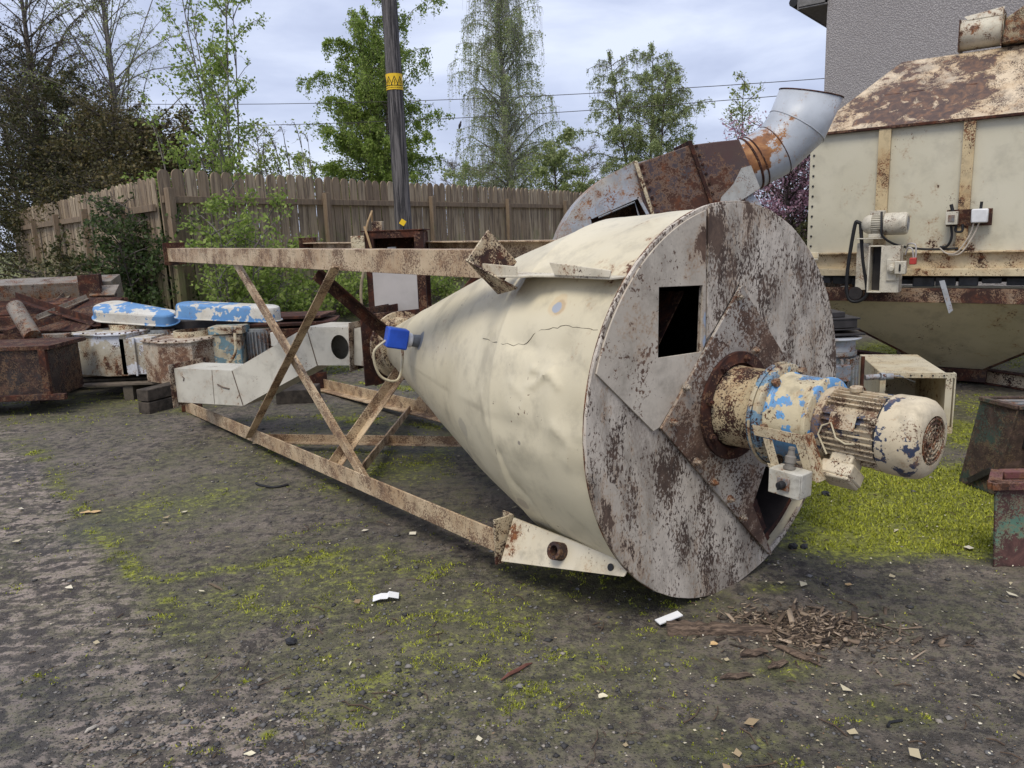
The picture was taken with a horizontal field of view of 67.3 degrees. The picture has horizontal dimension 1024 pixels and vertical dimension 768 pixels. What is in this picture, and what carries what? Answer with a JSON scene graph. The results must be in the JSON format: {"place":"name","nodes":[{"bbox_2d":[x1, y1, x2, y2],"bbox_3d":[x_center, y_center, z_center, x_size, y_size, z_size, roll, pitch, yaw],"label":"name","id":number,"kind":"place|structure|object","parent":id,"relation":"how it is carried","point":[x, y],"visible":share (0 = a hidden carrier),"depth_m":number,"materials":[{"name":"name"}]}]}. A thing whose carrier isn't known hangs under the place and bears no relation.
{"place":"outdoors","nodes":[
{"label":"outdoors","id":0,"kind":"place"},
{"bbox_2d":[33,96,775,126],"bbox_3d":[-2.525,-7.643,20.895,31.353,1.192,0.016,1,12,16],"label":"overhead wire","id":1,"kind":"object","parent":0,"point":[516,114],"visible":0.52,"depth_m":20.16,"materials":[{"name":"metal"}]},
{"bbox_2d":[0,0,825,252],"label":"sky","id":2,"kind":"structure","parent":0,"point":[773,41],"materials":[{"name":"white"}]},
{"bbox_2d":[44,78,824,104],"bbox_3d":[-2.308,-8.182,20.790,32.070,1.646,0.016,1,12,16],"label":"overhead wire","id":3,"kind":"object","parent":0,"point":[511,97],"visible":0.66,"depth_m":20.11,"materials":[{"name":"metal"}]},
{"bbox_2d":[0,236,1023,767],"bbox_3d":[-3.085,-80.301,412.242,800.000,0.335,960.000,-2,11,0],"label":"ground","id":4,"kind":"structure","parent":0,"point":[250,512],"depth_m":2.83,"materials":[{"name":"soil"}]},
{"bbox_2d":[0,6,93,278],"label":"hedge tree","id":5,"kind":"object","parent":4,"relation":"on","point":[23,57],"visible":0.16,"depth_m":18.74,"materials":[{"name":"green plant"}]},
{"bbox_2d":[0,99,95,277],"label":"hedge tree","id":6,"kind":"object","parent":4,"relation":"on","point":[3,214],"visible":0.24,"depth_m":17.07,"materials":[{"name":"green plant"}]},
{"bbox_2d":[0,0,131,201],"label":"bare birch","id":7,"kind":"object","parent":4,"relation":"on","point":[24,34],"visible":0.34,"depth_m":18.63,"materials":[{"name":"brown plant"}]},
{"bbox_2d":[0,48,146,253],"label":"hedge tree","id":8,"kind":"object","parent":4,"relation":"on","point":[48,92],"visible":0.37,"depth_m":16.67,"materials":[{"name":"green plant"}]},
{"bbox_2d":[0,313,146,377],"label":"scrap channels","id":9,"kind":"object","parent":4,"relation":"on","point":[6,322],"visible":0.02,"depth_m":8.01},
{"bbox_2d":[0,297,123,332],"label":"rusty sheets","id":10,"kind":"object","parent":9,"relation":"on","point":[66,325],"visible":0.29,"depth_m":8.01,"materials":[{"name":"metal"}]},
{"bbox_2d":[2,314,63,337],"bbox_3d":[-4.751,-0.575,7.617,0.569,0.195,0.060,-4,11,-10],"label":"angle bar","id":11,"kind":"object","parent":10,"relation":"on","point":[40,323],"visible":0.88,"depth_m":7.64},
{"bbox_2d":[10,292,100,326],"bbox_3d":[-4.725,-0.772,7.931,1.343,0.340,0.070,3,13,26],"label":"angle bar","id":12,"kind":"object","parent":10,"relation":"on","point":[46,306],"visible":0.89,"depth_m":7.94,"materials":[{"name":"brown metal"}]},
{"bbox_2d":[0,274,123,300],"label":"grey duct length","id":13,"kind":"object","parent":10,"relation":"on","point":[45,287],"visible":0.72,"depth_m":8.38,"materials":[{"name":"metal"}]},
{"bbox_2d":[35,294,88,319],"bbox_3d":[-4.671,-0.799,7.987,0.505,0.224,0.050,-11,14,-37],"label":"angle bar","id":14,"kind":"object","parent":10,"relation":"on","point":[44,314],"visible":0.96,"depth_m":8.01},
{"bbox_2d":[57,292,69,297],"bbox_3d":[-4.857,-1.028,8.450,0.060,0.268,0.350,2,12,18],"label":"angle bar","id":15,"kind":"object","parent":10,"relation":"on","point":[61,295],"visible":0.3,"depth_m":8.39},
{"bbox_2d":[77,274,102,296],"bbox_3d":[-4.518,-1.015,8.313,0.220,0.340,0.222,-3,11,-6],"label":"box","id":16,"kind":"object","parent":10,"relation":"on","point":[90,284],"visible":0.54,"depth_m":8.20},
{"bbox_2d":[41,298,127,312],"bbox_3d":[-4.625,-0.698,8.390,0.700,0.420,0.500,-3,11,-3],"label":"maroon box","id":17,"kind":"object","parent":9,"relation":"on","point":[60,303],"visible":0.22,"depth_m":8.11,"materials":[{"name":"metal"}]},
{"bbox_2d":[89,285,119,296],"bbox_3d":[-4.386,-0.973,8.286,0.260,0.175,0.182,-3,11,-6],"label":"cream offcut","id":18,"kind":"object","parent":17,"relation":"on","point":[109,291],"visible":0.64,"depth_m":8.27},
{"bbox_2d":[0,223,172,308],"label":"climbing shrub","id":19,"kind":"object","parent":4,"relation":"on","point":[68,266],"visible":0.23,"depth_m":10.45,"materials":[{"name":"green plant"}]},
{"bbox_2d":[10,178,170,308],"bbox_3d":[-8.154,-2.219,14.081,0.180,2.295,10.692,-12,15,-40],"label":"wooden fence","id":20,"kind":"object","parent":4,"relation":"on","point":[71,214],"visible":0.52,"depth_m":12.71,"materials":[{"name":"brown wood"}]},
{"bbox_2d":[84,724,98,732],"bbox_3d":[-1.238,1.013,2.264,0.011,0.012,0.042,6,14,37],"label":"pale stick","id":21,"kind":"object","parent":4,"relation":"on","point":[91,728],"visible":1,"depth_m":2.26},
{"bbox_2d":[30,375,160,403],"bbox_3d":[-3.553,-0.016,7.549,1.900,0.166,0.930,-2,11,0],"label":"pallet","id":22,"kind":"object","parent":4,"relation":"on","point":[130,388],"visible":0.13,"depth_m":7.14,"materials":[{"name":"brown wood"}]},
{"bbox_2d":[0,337,85,401],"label":"rusty tank","id":23,"kind":"object","parent":22,"relation":"on","point":[37,369],"visible":1,"depth_m":6.59,"materials":[{"name":"metal"}]},
{"bbox_2d":[6,300,41,338],"bbox_3d":[-4.595,-0.587,7.240,0.510,0.391,0.150,8,15,43],"label":"pale pipe","id":24,"kind":"object","parent":23,"relation":"on","point":[23,321],"visible":0.86,"depth_m":7.17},
{"bbox_2d":[70,323,162,376],"bbox_3d":[-3.872,-0.355,7.478,0.757,0.442,0.789,-1,11,7],"label":"fan casing","id":25,"kind":"object","parent":22,"relation":"on","point":[100,353],"visible":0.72,"depth_m":7.16,"materials":[{"name":"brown metal"}]},
{"bbox_2d":[41,333,71,337],"bbox_3d":[-4.333,-0.421,7.224,0.360,0.100,0.100,-2,11,0],"label":"cream bar","id":26,"kind":"object","parent":25,"relation":"on","point":[53,335],"visible":0.24,"depth_m":7.17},
{"bbox_2d":[92,300,179,326],"bbox_3d":[-3.675,-0.696,7.554,0.896,0.246,0.365,-1,11,6],"label":"belt guard","id":27,"kind":"object","parent":25,"relation":"on","point":[121,312],"visible":0.95,"depth_m":7.41,"materials":[{"name":"metal"}]},
{"bbox_2d":[140,328,214,383],"bbox_3d":[-3.057,-0.273,7.189,0.681,0.432,0.702,-2,11,0],"label":"fan casing","id":28,"kind":"object","parent":22,"relation":"on","point":[161,353],"visible":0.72,"depth_m":6.94,"materials":[{"name":"brown metal"}]},
{"bbox_2d":[208,323,249,363],"bbox_3d":[-2.608,-0.355,7.138,0.310,0.380,0.220,-2,11,0],"label":"flaked box","id":29,"kind":"object","parent":22,"relation":"on","point":[223,341],"visible":0.66,"depth_m":7.05,"materials":[{"name":"metal"}]},
{"bbox_2d":[174,301,282,321],"bbox_3d":[-2.699,-0.690,7.307,1.032,0.207,0.336,-1,11,4],"label":"belt guard","id":30,"kind":"object","parent":29,"relation":"on","point":[217,311],"visible":0.91,"depth_m":7.18,"materials":[{"name":"metal"}]},
{"bbox_2d":[227,333,236,362],"bbox_3d":[-2.536,-0.319,6.975,0.106,0.283,0.081,-2,11,0],"label":"cable loop","id":31,"kind":"object","parent":29,"relation":"hanging from","point":[235,349],"visible":0.91,"depth_m":6.95,"materials":[{"name":"beige paint"}]},
{"bbox_2d":[245,327,278,360],"bbox_3d":[-2.417,-0.237,7.275,0.490,0.620,0.270,-2,11,0],"label":"finned motor","id":32,"kind":"object","parent":22,"relation":"on","point":[259,340],"visible":0.48,"depth_m":7.15,"materials":[{"name":"grey paint"}]},
{"bbox_2d":[1,81,203,275],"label":"hedge tree","id":33,"kind":"object","parent":4,"relation":"on","point":[87,111],"visible":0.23,"depth_m":14.34,"materials":[{"name":"green plant"}]},
{"bbox_2d":[108,725,116,733],"bbox_3d":[-1.173,1.014,2.258,0.024,0.020,0.023,-6,12,-18],"label":"stone","id":34,"kind":"object","parent":4,"relation":"on","point":[112,729],"visible":1,"depth_m":2.25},
{"bbox_2d":[4,0,231,180],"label":"bare birch","id":35,"kind":"object","parent":4,"relation":"on","point":[104,17],"visible":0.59,"depth_m":15.80,"materials":[{"name":"brown plant"}]},
{"bbox_2d":[70,175,214,309],"bbox_3d":[-4.981,-1.727,10.552,1.926,2.284,1.995,-6,12,-19],"label":"climbing shrub","id":36,"kind":"object","parent":4,"relation":"on","point":[147,265],"visible":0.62,"depth_m":10.16,"materials":[{"name":"green plant"}]},
{"bbox_2d":[61,96,235,294],"bbox_3d":[-6.014,-2.980,13.388,3.082,3.895,2.950,4,13,28],"label":"hedge tree","id":37,"kind":"object","parent":4,"relation":"on","point":[142,157],"visible":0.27,"depth_m":12.71,"materials":[{"name":"green plant"}]},
{"bbox_2d":[136,382,172,413],"bbox_3d":[-3.018,0.104,6.726,0.130,0.210,0.500,3,12,24],"label":"timber block","id":38,"kind":"object","parent":4,"relation":"on","point":[155,398],"depth_m":6.54,"materials":[{"name":"wood"}]},
{"bbox_2d":[135,328,174,375],"bbox_3d":[-3.454,-0.245,7.520,0.510,0.620,0.270,-2,11,0],"label":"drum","id":39,"kind":"object","parent":4,"relation":"on","point":[166,331],"visible":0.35,"depth_m":7.39,"materials":[{"name":"grey paint"}]},
{"bbox_2d":[120,333,164,375],"bbox_3d":[-3.467,-0.282,7.245,0.300,0.360,0.325,-2,11,0],"label":"outlet box","id":40,"kind":"object","parent":39,"relation":"attached to","point":[134,356],"visible":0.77,"depth_m":7.11,"materials":[{"name":"metal"}]},
{"bbox_2d":[120,91,248,298],"bbox_3d":[-4.909,-2.449,11.606,2.061,3.484,1.518,-5,12,-16],"label":"shrub","id":41,"kind":"object","parent":4,"relation":"on","point":[231,160],"visible":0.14,"depth_m":11.15,"materials":[{"name":"green plant"}]},
{"bbox_2d":[163,319,254,329],"bbox_3d":[-3.030,-0.331,7.863,0.810,0.700,0.516,-2,11,0],"label":"metal sheet","id":42,"kind":"object","parent":4,"relation":"on","point":[185,324],"visible":0.02,"depth_m":7.56,"materials":[{"name":"metal"}]},
{"bbox_2d":[161,97,269,247],"bbox_3d":[-4.553,-2.523,11.915,1.548,3.475,1.563,-8,13,-27],"label":"shrub","id":43,"kind":"object","parent":4,"relation":"on","point":[223,167],"visible":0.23,"depth_m":11.39,"materials":[{"name":"green plant"}]},
{"bbox_2d":[143,0,295,236],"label":"sapling","id":44,"kind":"object","parent":4,"relation":"on","point":[220,64],"visible":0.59,"depth_m":12.47,"materials":[{"name":"green plant"}]},
{"bbox_2d":[169,158,300,308],"bbox_3d":[-3.523,-1.742,9.882,1.524,2.263,2.248,-6,12,-18],"label":"climbing shrub","id":45,"kind":"object","parent":4,"relation":"on","point":[215,285],"visible":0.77,"depth_m":9.86,"materials":[{"name":"green plant"}]},
{"bbox_2d":[244,750,254,755],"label":"fallen leaf","id":46,"kind":"object","parent":4,"relation":"on","point":[251,752],"visible":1,"depth_m":2.13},
{"bbox_2d":[202,268,319,311],"bbox_3d":[-3.535,-1.167,10.644,1.362,0.859,1.286,5,13,33],"label":"weed clump","id":47,"kind":"object","parent":4,"relation":"on","point":[300,305],"visible":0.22,"depth_m":10.64,"materials":[{"name":"green plant"}]},
{"bbox_2d":[215,71,317,273],"bbox_3d":[-3.845,-2.890,12.506,1.534,3.915,1.872,3,12,25],"label":"shrub","id":48,"kind":"object","parent":4,"relation":"on","point":[277,173],"visible":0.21,"depth_m":12.15,"materials":[{"name":"green plant"}]},
{"bbox_2d":[212,231,322,311],"bbox_3d":[-3.446,-1.502,10.798,1.510,1.433,1.610,-2,11,0],"label":"climbing shrub","id":49,"kind":"object","parent":4,"relation":"on","point":[295,244],"visible":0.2,"depth_m":10.85,"materials":[{"name":"green plant"}]},
{"bbox_2d":[237,124,298,216],"bbox_3d":[-12.097,-9.564,38.917,3.594,7.354,3.507,-13,15,-43],"label":"tree","id":50,"kind":"object","parent":4,"relation":"on","point":[258,149],"visible":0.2,"depth_m":38.17,"materials":[{"name":"green plant"}]},
{"bbox_2d":[255,482,288,487],"bbox_3d":[-1.409,0.590,4.474,0.217,0.013,0.066,0,11,12],"label":"black strap","id":51,"kind":"object","parent":4,"relation":"on","point":[268,486],"visible":1,"depth_m":4.46,"materials":[{"name":"rubber"}]},
{"bbox_2d":[251,119,323,274],"bbox_3d":[-3.582,-2.784,13.108,1.113,3.454,1.742,5,13,31],"label":"shrub","id":52,"kind":"object","parent":4,"relation":"on","point":[301,161],"visible":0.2,"depth_m":13.05,"materials":[{"name":"green plant"}]},
{"bbox_2d":[285,637,296,644],"bbox_3d":[-0.777,0.907,2.710,0.041,0.030,0.036,3,12,25],"label":"stone","id":53,"kind":"object","parent":4,"relation":"on","point":[290,640],"visible":1,"depth_m":2.70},
{"bbox_2d":[250,310,339,372],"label":"flat sheets","id":54,"kind":"object","parent":4,"relation":"on","point":[289,324],"visible":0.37,"depth_m":7.82,"materials":[{"name":"brown metal"}]},
{"bbox_2d":[276,383,320,403],"bbox_3d":[-1.895,0.086,6.833,0.320,0.120,0.300,-2,11,0],"label":"timber block","id":55,"kind":"object","parent":4,"relation":"on","point":[296,394],"depth_m":6.69,"materials":[{"name":"grey wood"}]},
{"bbox_2d":[259,269,340,310],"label":"weed clump","id":56,"kind":"object","parent":4,"relation":"on","point":[315,291],"visible":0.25,"depth_m":11.27,"materials":[{"name":"green plant"}]},
{"bbox_2d":[300,271,365,316],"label":"weed clump","id":57,"kind":"object","parent":4,"relation":"on","point":[351,291],"visible":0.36,"depth_m":11.88,"materials":[{"name":"green plant"}]},
{"bbox_2d":[309,270,368,307],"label":"weed clump","id":58,"kind":"object","parent":4,"relation":"on","point":[365,289],"visible":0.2,"depth_m":12.05,"materials":[{"name":"green plant"}]},
{"bbox_2d":[279,0,454,239],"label":"birch tree","id":59,"kind":"object","parent":4,"relation":"on","point":[372,154],"visible":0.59,"depth_m":22.88,"materials":[{"name":"green plant"}]},
{"bbox_2d":[157,169,582,310],"bbox_3d":[0.498,-3.445,18.333,0.180,2.395,19.608,4,13,30],"label":"wooden fence","id":60,"kind":"object","parent":4,"relation":"on","point":[535,215],"visible":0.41,"depth_m":12.92,"materials":[{"name":"brown wood"}]},
{"bbox_2d":[373,591,398,601],"bbox_3d":[-0.494,0.830,3.013,0.102,0.019,0.042,-3,11,-6],"label":"paper scrap","id":61,"kind":"object","parent":4,"relation":"on","point":[391,594],"visible":1,"depth_m":3.01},
{"bbox_2d":[350,210,431,311],"bbox_3d":[-0.815,-0.814,5.266,0.486,0.738,0.480,-2,11,0],"label":"open steel box","id":62,"kind":"object","parent":4,"relation":"on","point":[407,291],"visible":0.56,"depth_m":5.14,"materials":[{"name":"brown metal"}]},
{"bbox_2d":[381,0,411,229],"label":"utility pole","id":63,"kind":"object","parent":4,"relation":"on","point":[398,147],"visible":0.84,"depth_m":11.06,"materials":[{"name":"grey wood"}]},
{"bbox_2d":[430,275,466,301],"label":"weed clump","id":64,"kind":"object","parent":4,"relation":"on","point":[438,285],"visible":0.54,"depth_m":13.75,"materials":[{"name":"green plant"}]},
{"bbox_2d":[428,153,473,233],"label":"tree","id":65,"kind":"object","parent":4,"relation":"on","point":[452,168],"visible":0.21,"depth_m":40.60,"materials":[{"name":"green plant"}]},
{"bbox_2d":[432,160,501,228],"bbox_3d":[-1.733,-6.406,29.353,3.282,4.090,2.423,2,12,22],"label":"hazel","id":66,"kind":"object","parent":4,"relation":"on","point":[445,173],"visible":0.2,"depth_m":29.01,"materials":[{"name":"green plant"}]},
{"bbox_2d":[162,201,835,597],"bbox_3d":[-0.735,-0.250,4.810,1.479,1.479,5.100,-11,14,-37],"label":"cyclone separator","id":67,"kind":"object","parent":4,"relation":"on","point":[558,385],"visible":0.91,"depth_m":2.84,"materials":[{"name":"paint"}]},
{"bbox_2d":[168,304,397,407],"bbox_3d":[-1.645,-0.184,5.479,1.832,0.756,0.365,3,12,24],"label":"dogleg duct","id":68,"kind":"object","parent":67,"relation":"attached to","point":[321,347],"visible":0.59,"depth_m":5.43,"materials":[{"name":"metal"}]},
{"bbox_2d":[372,326,420,381],"bbox_3d":[-0.554,-0.152,3.867,0.192,0.286,0.242,4,13,30],"label":"level sensor","id":69,"kind":"object","parent":67,"relation":"attached to","point":[402,339],"visible":0.98,"depth_m":3.81,"materials":[{"name":"blue plastic"}]},
{"bbox_2d":[700,351,946,490],"bbox_3d":[1.044,0.124,2.574,0.404,0.404,0.710,-11,14,-37],"label":"drive unit","id":70,"kind":"object","parent":67,"relation":"attached to","point":[834,431],"visible":0.95,"depth_m":2.47,"materials":[{"name":"beige metal"}]},
{"bbox_2d":[768,446,811,499],"bbox_3d":[0.868,0.277,2.424,0.104,0.155,0.114,-11,14,-37],"label":"isolator box","id":71,"kind":"object","parent":70,"relation":"attached to","point":[788,479],"visible":1,"depth_m":2.41,"materials":[{"name":"paint"}]},
{"bbox_2d":[447,0,569,221],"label":"weeping birch","id":72,"kind":"object","parent":4,"relation":"on","point":[508,126],"visible":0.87,"depth_m":26.11,"materials":[{"name":"green plant"}]},
{"bbox_2d":[0,345,1023,767],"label":"moss","id":73,"kind":"object","parent":4,"relation":"on","point":[942,503],"visible":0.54,"depth_m":3.50,"materials":[{"name":"plant"}]},
{"bbox_2d":[1,407,1023,767],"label":"leaf litter","id":74,"kind":"object","parent":4,"relation":"on","point":[851,731],"visible":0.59,"depth_m":2.33,"materials":[{"name":"plant"}]},
{"bbox_2d":[501,662,531,680],"bbox_3d":[0.016,0.923,2.481,0.143,0.016,0.013,-13,15,-43],"label":"bark strip","id":75,"kind":"object","parent":4,"relation":"on","point":[516,670],"visible":1,"depth_m":2.48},
{"bbox_2d":[27,486,1021,767],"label":"twigs","id":76,"kind":"object","parent":4,"relation":"on","point":[565,708],"visible":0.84,"depth_m":2.34,"materials":[{"name":"wood"}]},
{"bbox_2d":[516,125,595,201],"bbox_3d":[1.492,-6.027,25.287,3.277,4.685,3.071,-2,11,0],"label":"birch","id":77,"kind":"object","parent":4,"relation":"on","point":[555,159],"visible":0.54,"depth_m":24.82,"materials":[{"name":"green plant"}]},
{"bbox_2d":[556,140,604,191],"bbox_3d":[3.674,-9.344,38.925,3.806,5.728,3.726,-2,11,0],"label":"tree","id":78,"kind":"object","parent":4,"relation":"on","point":[579,151],"visible":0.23,"depth_m":38.43,"materials":[{"name":"green plant"}]},
{"bbox_2d":[568,41,715,191],"bbox_3d":[3.820,-6.834,23.416,4.280,6.852,4.616,-2,11,0],"label":"open tree","id":79,"kind":"object","parent":4,"relation":"on","point":[657,146],"visible":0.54,"depth_m":22.73,"materials":[{"name":"green plant"}]},
{"bbox_2d":[655,611,682,624],"bbox_3d":[0.560,0.835,2.748,0.094,0.018,0.035,-6,12,-20],"label":"white card","id":80,"kind":"object","parent":4,"relation":"on","point":[669,617],"visible":1,"depth_m":2.75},
{"bbox_2d":[553,87,843,239],"bbox_3d":[1.287,-0.897,5.556,2.048,2.303,0.570,-2,11,0],"label":"duct","id":81,"kind":"object","parent":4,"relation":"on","point":[788,136],"visible":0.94,"depth_m":5.19,"materials":[{"name":"metal"}]},
{"bbox_2d":[666,620,771,636],"bbox_3d":[0.722,0.855,2.691,0.356,0.036,0.083,-1,11,7],"label":"rotten plank","id":82,"kind":"object","parent":4,"relation":"on","point":[688,628],"visible":1,"depth_m":2.67,"materials":[{"name":"brown wood"}]},
{"bbox_2d":[706,70,764,142],"bbox_3d":[6.207,-5.778,21.240,1.770,5.411,2.372,6,14,34],"label":"sparse tree","id":83,"kind":"object","parent":4,"relation":"on","point":[739,108],"visible":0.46,"depth_m":20.76,"materials":[{"name":"green plant"}]},
{"bbox_2d":[720,672,752,679],"bbox_3d":[0.703,0.913,2.407,0.109,0.023,0.020,-4,11,-7],"label":"wood splinter","id":84,"kind":"object","parent":4,"relation":"on","point":[737,676],"visible":1,"depth_m":2.40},
{"bbox_2d":[740,647,768,656],"bbox_3d":[0.797,0.884,2.530,0.102,0.032,0.026,-5,12,-14],"label":"wood splinter","id":85,"kind":"object","parent":4,"relation":"on","point":[757,652],"visible":1,"depth_m":2.52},
{"bbox_2d":[719,110,809,237],"bbox_3d":[4.319,-2.744,12.207,2.505,3.114,2.336,-7,12,-23],"label":"blossom tree","id":86,"kind":"object","parent":4,"relation":"on","point":[787,197],"visible":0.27,"depth_m":12.01,"materials":[{"name":"plant"}]},
{"bbox_2d":[767,659,788,668],"bbox_3d":[0.853,0.896,2.462,0.089,0.026,0.022,-7,12,-23],"label":"wood splinter","id":87,"kind":"object","parent":4,"relation":"on","point":[779,664],"visible":1,"depth_m":2.45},
{"bbox_2d":[756,156,809,234],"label":"background shrub","id":88,"kind":"object","parent":4,"relation":"on","point":[761,197],"visible":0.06,"depth_m":13.03,"materials":[{"name":"purple plant"}]},
{"bbox_2d":[788,543,797,548],"bbox_3d":[1.225,0.704,3.348,0.044,0.031,0.037,-10,14,-36],"label":"stone","id":89,"kind":"object","parent":4,"relation":"on","point":[792,545],"visible":0.99,"depth_m":3.33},
{"bbox_2d":[780,216,807,244],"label":"background shrub","id":90,"kind":"object","parent":4,"relation":"on","point":[804,239],"depth_m":11.35,"materials":[{"name":"green plant"}]},
{"bbox_2d":[772,644,821,666],"bbox_3d":[0.930,0.884,2.517,0.020,0.024,0.170,-12,15,-41],"label":"wood splinter","id":91,"kind":"object","parent":4,"relation":"on","point":[795,654],"visible":1,"depth_m":2.51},
{"bbox_2d":[794,215,807,245],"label":"background shrub","id":92,"kind":"object","parent":4,"relation":"on","point":[804,226],"visible":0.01,"depth_m":11.48,"materials":[{"name":"green plant"}]},
{"bbox_2d":[676,592,988,683],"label":"wood chips","id":93,"kind":"object","parent":4,"relation":"on","point":[802,625],"visible":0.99,"depth_m":2.65,"materials":[{"name":"wood"}]},
{"bbox_2d":[763,608,773,630],"bbox_3d":[0.916,0.839,2.740,0.015,0.018,0.172,-1,11,5],"label":"wood splinter","id":94,"kind":"object","parent":93,"relation":"on","point":[768,618],"visible":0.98,"depth_m":2.75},
{"bbox_2d":[835,335,865,390],"bbox_3d":[2.027,0.038,4.859,0.320,0.685,0.334,-9,13,-31],"label":"grey motor","id":95,"kind":"object","parent":4,"relation":"on","point":[847,365],"visible":0.25,"depth_m":4.70,"materials":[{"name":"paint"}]},
{"bbox_2d":[831,309,865,335],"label":"steel plates","id":96,"kind":"object","parent":95,"relation":"on","point":[844,324],"visible":0.45,"depth_m":4.71,"materials":[{"name":"metal"}]},
{"bbox_2d":[886,719,902,727],"bbox_3d":[1.075,0.954,2.169,0.063,0.008,0.018,-7,12,-24],"label":"black wire","id":97,"kind":"object","parent":4,"relation":"on","point":[893,721],"visible":1,"depth_m":2.17,"materials":[{"name":"rubber"}]},
{"bbox_2d":[789,0,1023,286],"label":"house","id":98,"kind":"structure","parent":4,"relation":"on","point":[869,43],"depth_m":9.21,"materials":[{"name":"concrete"}]},
{"bbox_2d":[858,354,956,433],"bbox_3d":[2.737,0.051,5.424,0.468,0.418,0.832,1,12,14],"label":"open duct","id":99,"kind":"object","parent":4,"relation":"on","point":[935,383],"visible":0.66,"depth_m":5.32,"materials":[{"name":"metal"}]},
{"bbox_2d":[864,373,914,381],"bbox_3d":[2.486,-0.034,4.998,0.437,0.106,0.094,-6,12,-18],"label":"pipe fitting","id":100,"kind":"object","parent":99,"relation":"attached to","point":[882,376],"visible":0.99,"depth_m":4.94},
{"bbox_2d":[807,44,1023,381],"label":"hopper bin","id":101,"kind":"object","parent":4,"relation":"on","point":[925,143],"visible":0.75,"depth_m":5.88,"materials":[{"name":"metal"}]},
{"bbox_2d":[845,210,957,302],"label":"belt drive","id":102,"kind":"structure","parent":101,"relation":"attached to","point":[881,268],"depth_m":5.83,"materials":[{"name":"metal"}]},
{"bbox_2d":[939,202,992,255],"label":"junction boxes","id":103,"kind":"object","parent":101,"relation":"attached to","point":[980,216],"visible":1,"depth_m":5.62,"materials":[{"name":"grey paint"}]},
{"bbox_2d":[957,6,1006,53],"bbox_3d":[3.734,-2.801,6.103,0.300,0.300,0.270,6,14,36],"label":"duct stub","id":104,"kind":"object","parent":101,"relation":"on","point":[982,30],"visible":0.88,"depth_m":6.03,"materials":[{"name":"paint"}]},
{"bbox_2d":[1002,6,1023,46],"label":"duct elbow","id":105,"kind":"object","parent":101,"relation":"on","point":[1013,34],"visible":0.81,"depth_m":5.86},
{"bbox_2d":[856,349,1023,390],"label":"long beam","id":106,"kind":"structure","parent":4,"relation":"on","point":[1006,379],"depth_m":6.32,"materials":[{"name":"metal"}]},
{"bbox_2d":[959,396,1023,493],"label":"green machine","id":107,"kind":"object","parent":4,"relation":"on","point":[996,441],"visible":0.93,"depth_m":3.88,"materials":[{"name":"paint"}]},
{"bbox_2d":[987,468,1023,566],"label":"green crate","id":108,"kind":"object","parent":4,"relation":"on","point":[1006,486],"visible":1,"depth_m":3.06,"materials":[{"name":"metal"}]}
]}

